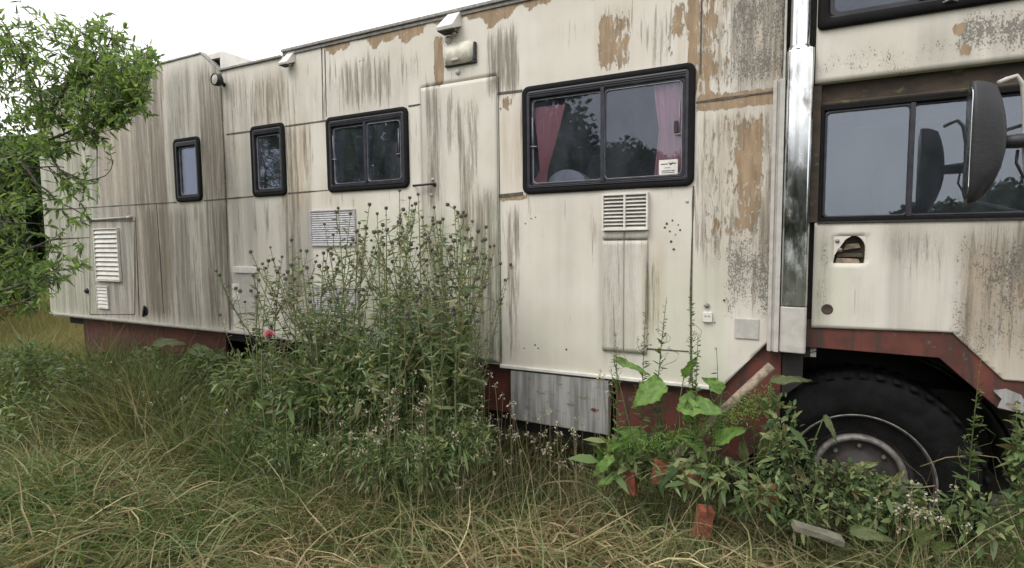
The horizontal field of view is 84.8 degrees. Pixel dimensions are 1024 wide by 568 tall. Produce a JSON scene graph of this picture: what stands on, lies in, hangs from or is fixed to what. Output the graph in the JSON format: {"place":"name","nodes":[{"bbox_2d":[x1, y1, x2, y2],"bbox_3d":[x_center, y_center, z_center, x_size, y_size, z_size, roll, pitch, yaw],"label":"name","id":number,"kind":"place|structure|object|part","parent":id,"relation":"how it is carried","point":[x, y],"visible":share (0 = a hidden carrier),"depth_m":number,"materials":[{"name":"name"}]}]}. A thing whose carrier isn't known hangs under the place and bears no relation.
{"place":"outdoors","nodes":[
{"label":"outdoors","id":0,"kind":"place"},
{"bbox_2d":[0,0,488,139],"label":"sky","id":1,"kind":"structure","parent":0,"point":[253,30],"materials":[{"name":"white"}]},
{"bbox_2d":[0,294,1023,567],"bbox_3d":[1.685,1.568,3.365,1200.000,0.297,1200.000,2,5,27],"label":"ground","id":2,"kind":"structure","parent":0,"point":[992,502],"depth_m":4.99,"materials":[{"name":"green plant"}]},
{"bbox_2d":[0,112,48,315],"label":"broadleaf tree","id":3,"kind":"object","parent":2,"relation":"on","point":[37,217],"visible":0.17,"depth_m":13.34,"materials":[{"name":"green plant"}]},
{"bbox_2d":[0,287,101,359],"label":"field grass","id":4,"kind":"structure","parent":2,"relation":"on","point":[55,327],"depth_m":11.14,"materials":[{"name":"green plant"}]},
{"bbox_2d":[0,0,164,323],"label":"willow","id":5,"kind":"object","parent":2,"relation":"on","point":[124,97],"visible":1,"depth_m":4.36,"materials":[{"name":"green plant"}]},
{"bbox_2d":[151,337,228,389],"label":"dock plant","id":6,"kind":"object","parent":2,"relation":"on","point":[161,341],"visible":0.45,"depth_m":5.54,"materials":[{"name":"green plant"}]},
{"bbox_2d":[239,385,257,407],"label":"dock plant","id":7,"kind":"object","parent":2,"relation":"on","point":[244,395],"visible":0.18,"depth_m":4.69,"materials":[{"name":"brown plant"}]},
{"bbox_2d":[218,268,285,418],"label":"thistle","id":8,"kind":"object","parent":2,"relation":"on","point":[270,326],"visible":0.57,"depth_m":4.57,"materials":[{"name":"green plant"}]},
{"bbox_2d":[215,259,297,466],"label":"thistle","id":9,"kind":"object","parent":2,"relation":"on","point":[260,382],"visible":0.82,"depth_m":4.16,"materials":[{"name":"green plant"}]},
{"bbox_2d":[251,255,294,401],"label":"thistle","id":10,"kind":"object","parent":2,"relation":"on","point":[272,290],"visible":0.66,"depth_m":4.51,"materials":[{"name":"green plant"}]},
{"bbox_2d":[252,329,295,480],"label":"thistle","id":11,"kind":"object","parent":2,"relation":"on","point":[269,333],"visible":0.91,"depth_m":4.02,"materials":[{"name":"green plant"}]},
{"bbox_2d":[248,238,317,421],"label":"thistle","id":12,"kind":"object","parent":2,"relation":"on","point":[270,247],"visible":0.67,"depth_m":4.56,"materials":[{"name":"green plant"}]},
{"bbox_2d":[257,249,341,437],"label":"thistle","id":13,"kind":"object","parent":2,"relation":"on","point":[287,271],"visible":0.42,"depth_m":4.43,"materials":[{"name":"green plant"}]},
{"bbox_2d":[274,249,326,462],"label":"thistle","id":14,"kind":"object","parent":2,"relation":"on","point":[285,278],"visible":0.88,"depth_m":4.04,"materials":[{"name":"green plant"}]},
{"bbox_2d":[289,276,360,483],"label":"thistle","id":15,"kind":"object","parent":2,"relation":"on","point":[320,332],"visible":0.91,"depth_m":3.84,"materials":[{"name":"green plant"}]},
{"bbox_2d":[270,212,379,459],"bbox_3d":[-1.300,0.532,4.064,0.666,2.112,0.529,2,5,27],"label":"thistle","id":16,"kind":"object","parent":2,"relation":"on","point":[343,276],"visible":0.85,"depth_m":4.05,"materials":[{"name":"green plant"}]},
{"bbox_2d":[305,251,352,450],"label":"thistle","id":17,"kind":"object","parent":2,"relation":"on","point":[324,290],"visible":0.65,"depth_m":4.16,"materials":[{"name":"green plant"}]},
{"bbox_2d":[309,221,383,431],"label":"thistle","id":18,"kind":"object","parent":2,"relation":"on","point":[356,231],"visible":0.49,"depth_m":4.44,"materials":[{"name":"green plant"}]},
{"bbox_2d":[323,207,374,446],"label":"thistle","id":19,"kind":"object","parent":2,"relation":"on","point":[336,219],"visible":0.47,"depth_m":4.45,"materials":[{"name":"green plant"}]},
{"bbox_2d":[317,212,402,459],"bbox_3d":[-0.993,0.542,3.877,0.460,2.065,0.488,2,5,27],"label":"thistle","id":20,"kind":"object","parent":2,"relation":"on","point":[373,286],"visible":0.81,"depth_m":3.81,"materials":[{"name":"green plant"}]},
{"bbox_2d":[353,203,389,436],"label":"thistle","id":21,"kind":"object","parent":2,"relation":"on","point":[360,277],"visible":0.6,"depth_m":4.21,"materials":[{"name":"green plant"}]},
{"bbox_2d":[343,265,432,504],"bbox_3d":[-0.713,0.738,3.487,0.727,1.696,0.504,-3,5,-28],"label":"thistle","id":22,"kind":"object","parent":2,"relation":"on","point":[368,344],"visible":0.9,"depth_m":3.46,"materials":[{"name":"green plant"}]},
{"bbox_2d":[358,189,420,424],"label":"thistle","id":23,"kind":"object","parent":2,"relation":"on","point":[404,237],"visible":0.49,"depth_m":4.11,"materials":[{"name":"green plant"}]},
{"bbox_2d":[368,206,417,433],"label":"thistle","id":24,"kind":"object","parent":2,"relation":"on","point":[384,244],"visible":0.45,"depth_m":4.31,"materials":[{"name":"green plant"}]},
{"bbox_2d":[359,193,437,453],"bbox_3d":[-0.750,0.444,4.237,0.485,2.249,0.849,0,4,7],"label":"thistle","id":25,"kind":"object","parent":2,"relation":"on","point":[400,222],"visible":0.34,"depth_m":4.16,"materials":[{"name":"green plant"}]},
{"bbox_2d":[389,196,452,475],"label":"thistle","id":26,"kind":"object","parent":2,"relation":"on","point":[409,273],"visible":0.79,"depth_m":3.77,"materials":[{"name":"green plant"}]},
{"bbox_2d":[372,217,479,491],"bbox_3d":[-0.575,0.581,3.586,0.706,2.007,0.517,-3,5,-27],"label":"thistle","id":27,"kind":"object","parent":2,"relation":"on","point":[405,287],"visible":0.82,"depth_m":3.54,"materials":[{"name":"green plant"}]},
{"bbox_2d":[399,206,466,465],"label":"thistle","id":28,"kind":"object","parent":2,"relation":"on","point":[432,250],"visible":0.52,"depth_m":3.77,"materials":[{"name":"green plant"}]},
{"bbox_2d":[402,264,466,512],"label":"thistle","id":29,"kind":"object","parent":2,"relation":"on","point":[425,375],"visible":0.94,"depth_m":3.38,"materials":[{"name":"green plant"}]},
{"bbox_2d":[411,213,491,504],"bbox_3d":[-0.330,0.571,3.435,0.440,1.996,0.748,-2,5,-20],"label":"thistle","id":30,"kind":"object","parent":2,"relation":"on","point":[459,376],"visible":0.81,"depth_m":3.41,"materials":[{"name":"green plant"}]},
{"bbox_2d":[424,203,487,458],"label":"thistle","id":31,"kind":"object","parent":2,"relation":"on","point":[472,221],"visible":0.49,"depth_m":3.96,"materials":[{"name":"green plant"}]},
{"bbox_2d":[426,236,506,499],"bbox_3d":[-0.222,0.643,3.635,0.559,1.904,0.406,-3,5,-28],"label":"thistle","id":32,"kind":"object","parent":2,"relation":"on","point":[472,312],"visible":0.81,"depth_m":3.61,"materials":[{"name":"green plant"}]},
{"bbox_2d":[431,210,502,480],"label":"thistle","id":33,"kind":"object","parent":2,"relation":"on","point":[484,239],"visible":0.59,"depth_m":3.68,"materials":[{"name":"green plant"}]},
{"bbox_2d":[432,239,511,484],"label":"thistle","id":34,"kind":"object","parent":2,"relation":"on","point":[437,281],"visible":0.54,"depth_m":3.81,"materials":[{"name":"green plant"}]},
{"bbox_2d":[0,281,1023,560],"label":"undergrowth","id":35,"kind":"object","parent":2,"relation":"on","point":[354,391],"visible":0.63,"depth_m":3.63,"materials":[{"name":"green plant"}]},
{"bbox_2d":[599,382,780,465],"bbox_3d":[1.036,0.829,3.337,1.031,0.559,0.398,1,5,18],"label":"trailing bedstraw","id":36,"kind":"object","parent":35,"relation":"on","point":[766,399],"visible":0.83,"depth_m":3.28,"materials":[{"name":"green plant"}]},
{"bbox_2d":[883,485,934,488],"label":"arching stem","id":37,"kind":"object","parent":35,"relation":"on","point":[914,487],"visible":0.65,"depth_m":2.93,"materials":[{"name":"green plant"}]},
{"bbox_2d":[0,340,1023,567],"bbox_3d":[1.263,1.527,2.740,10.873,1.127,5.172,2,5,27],"label":"matted grass","id":38,"kind":"structure","parent":2,"relation":"on","point":[539,546],"depth_m":3.19,"materials":[{"name":"beige plant"}]},
{"bbox_2d":[626,466,637,495],"bbox_3d":[0.729,1.197,3.411,0.057,0.165,0.055,-5,2,28],"label":"brick","id":39,"kind":"object","parent":38,"relation":"on","point":[633,484],"visible":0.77,"depth_m":3.39,"materials":[{"name":"brick"}]},
{"bbox_2d":[652,456,668,485],"bbox_3d":[0.885,1.117,3.347,0.087,0.144,0.064,7,7,21],"label":"brick","id":40,"kind":"object","parent":38,"relation":"on","point":[658,463],"visible":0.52,"depth_m":3.32,"materials":[{"name":"brick"}]},
{"bbox_2d":[680,469,700,488],"bbox_3d":[1.024,1.113,3.217,0.104,0.085,0.085,-11,1,16],"label":"brick","id":41,"kind":"object","parent":38,"relation":"on","point":[691,476],"visible":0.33,"depth_m":3.18,"materials":[{"name":"brick"}]},
{"bbox_2d":[692,504,714,539],"bbox_3d":[1.049,1.304,3.075,0.079,0.173,0.076,8,13,1],"label":"brick","id":42,"kind":"object","parent":38,"relation":"on","point":[701,512],"visible":0.84,"depth_m":3.04,"materials":[{"name":"brick"}]},
{"bbox_2d":[755,482,780,511],"bbox_3d":[1.382,1.153,3.036,0.104,0.133,0.065,-20,17,6],"label":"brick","id":43,"kind":"object","parent":38,"relation":"on","point":[771,497],"visible":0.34,"depth_m":3.01,"materials":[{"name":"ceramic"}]},
{"bbox_2d":[34,0,1023,559],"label":"expedition truck","id":44,"kind":"object","parent":2,"relation":"on","point":[826,196],"visible":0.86,"depth_m":3.78,"materials":[{"name":"paint"}]},
{"bbox_3d":[-3.299,-1.164,5.720,0.420,0.641,0.058,2,5,27],"label":"window","id":45,"kind":"part","parent":44,"relation":"part of","materials":[{"name":"black rubber"}]},
{"bbox_3d":[-2.242,-1.138,5.176,0.450,0.651,0.058,2,5,27],"label":"window","id":46,"kind":"part","parent":44,"relation":"part of","materials":[{"name":"black rubber"}]},
{"bbox_3d":[-1.193,-1.097,4.658,0.870,0.634,0.095,2,5,27],"label":"window","id":47,"kind":"part","parent":44,"relation":"part of","materials":[{"name":"black glass"}]},
{"bbox_3d":[-0.442,-0.462,4.282,0.746,2.098,0.078,2,5,27],"label":"entrance door","id":48,"kind":"part","parent":44,"relation":"part of","materials":[{"name":"paint"}]},
{"bbox_3d":[0.647,-1.003,3.800,1.176,0.745,0.248,2,5,27],"label":"window","id":49,"kind":"part","parent":44,"relation":"part of","materials":[{"name":"black rubber"}]},
{"bbox_2d":[672,363,774,457],"bbox_3d":[1.242,0.756,3.313,0.577,0.602,0.055,0,4,8],"label":"leaning pipe","id":50,"kind":"object","parent":44,"relation":"attached to","point":[763,373],"visible":0.62,"depth_m":3.27,"materials":[{"name":"white metal"}]},
{"bbox_3d":[2.398,-1.641,2.712,1.605,0.528,0.081,2,5,27],"label":"window","id":51,"kind":"part","parent":44,"relation":"part of","materials":[{"name":"black rubber"}]},
{"bbox_3d":[2.528,-0.647,2.770,1.775,0.653,0.062,2,5,27],"label":"window","id":52,"kind":"part","parent":44,"relation":"part of","materials":[{"name":"black rubber"}]},
{"bbox_2d":[91,362,967,567],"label":"wiry stems","id":53,"kind":"object","parent":2,"relation":"on","point":[516,477],"visible":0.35,"depth_m":3.50,"materials":[{"name":"green plant"}]},
{"bbox_2d":[80,361,971,533],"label":"pale seed heads","id":54,"kind":"object","parent":53,"relation":"attached to","point":[893,510],"visible":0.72,"depth_m":3.48,"materials":[{"name":"beige plant"}]},
{"bbox_2d":[598,331,626,519],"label":"spiky weed","id":55,"kind":"object","parent":2,"relation":"on","point":[615,458],"visible":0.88,"depth_m":3.46,"materials":[{"name":"green plant"}]},
{"bbox_2d":[592,433,633,538],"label":"broad leaved weed","id":56,"kind":"object","parent":2,"relation":"on","point":[602,459],"visible":0.86,"depth_m":3.34,"materials":[{"name":"green plant"}]},
{"bbox_2d":[628,311,653,524],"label":"spiky weed","id":57,"kind":"object","parent":2,"relation":"on","point":[631,440],"visible":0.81,"depth_m":3.42,"materials":[{"name":"green plant"}]},
{"bbox_2d":[642,297,678,536],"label":"spiky weed","id":58,"kind":"object","parent":2,"relation":"on","point":[658,350],"visible":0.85,"depth_m":3.38,"materials":[{"name":"green plant"}]},
{"bbox_2d":[612,357,748,534],"bbox_3d":[0.971,1.029,3.324,0.803,1.229,0.181,2,5,27],"label":"broad leaved weed","id":59,"kind":"object","parent":2,"relation":"on","point":[651,389],"visible":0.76,"depth_m":3.30,"materials":[{"name":"green plant"}]},
{"bbox_2d":[681,297,708,521],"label":"spiky weed","id":60,"kind":"object","parent":2,"relation":"on","point":[693,366],"visible":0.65,"depth_m":3.30,"materials":[{"name":"green plant"}]},
{"bbox_2d":[681,335,717,528],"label":"spiky weed","id":61,"kind":"object","parent":2,"relation":"on","point":[691,435],"visible":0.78,"depth_m":3.26,"materials":[{"name":"green plant"}]},
{"bbox_2d":[707,347,733,539],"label":"spiky weed","id":62,"kind":"object","parent":2,"relation":"on","point":[718,450],"visible":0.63,"depth_m":3.30,"materials":[{"name":"green plant"}]},
{"bbox_2d":[739,383,770,537],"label":"spiky weed","id":63,"kind":"object","parent":2,"relation":"on","point":[756,448],"visible":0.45,"depth_m":3.28,"materials":[{"name":"green plant"}]},
{"bbox_2d":[738,375,837,563],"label":"broad leaved weed","id":64,"kind":"object","parent":2,"relation":"on","point":[743,447],"visible":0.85,"depth_m":3.09,"materials":[{"name":"green plant"}]},
{"bbox_2d":[790,519,845,545],"bbox_3d":[1.525,1.242,2.800,0.242,0.036,0.066,16,12,6],"label":"stone slab","id":65,"kind":"object","parent":2,"relation":"on","point":[818,533],"depth_m":2.78,"materials":[{"name":"grey stone"}]},
{"bbox_2d":[838,461,904,552],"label":"broad leaved weed","id":66,"kind":"object","parent":2,"relation":"on","point":[898,476],"visible":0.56,"depth_m":3.05,"materials":[{"name":"green plant"}]},
{"bbox_2d":[849,524,956,567],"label":"broad leaved weed","id":67,"kind":"object","parent":2,"relation":"on","point":[860,531],"visible":0.98,"depth_m":2.63,"materials":[{"name":"green plant"}]},
{"bbox_2d":[920,454,1006,472],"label":"arching stem","id":68,"kind":"object","parent":2,"relation":"on","point":[962,456],"visible":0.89,"depth_m":2.85,"materials":[{"name":"green plant"}]},
{"bbox_2d":[952,360,995,560],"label":"spiky weed","id":69,"kind":"object","parent":2,"relation":"on","point":[970,453],"visible":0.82,"depth_m":2.83,"materials":[{"name":"green plant"}]},
{"bbox_2d":[990,409,1023,567],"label":"spiky weed","id":70,"kind":"object","parent":2,"relation":"on","point":[1016,520],"visible":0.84,"depth_m":2.70,"materials":[{"name":"green plant"}]}
]}

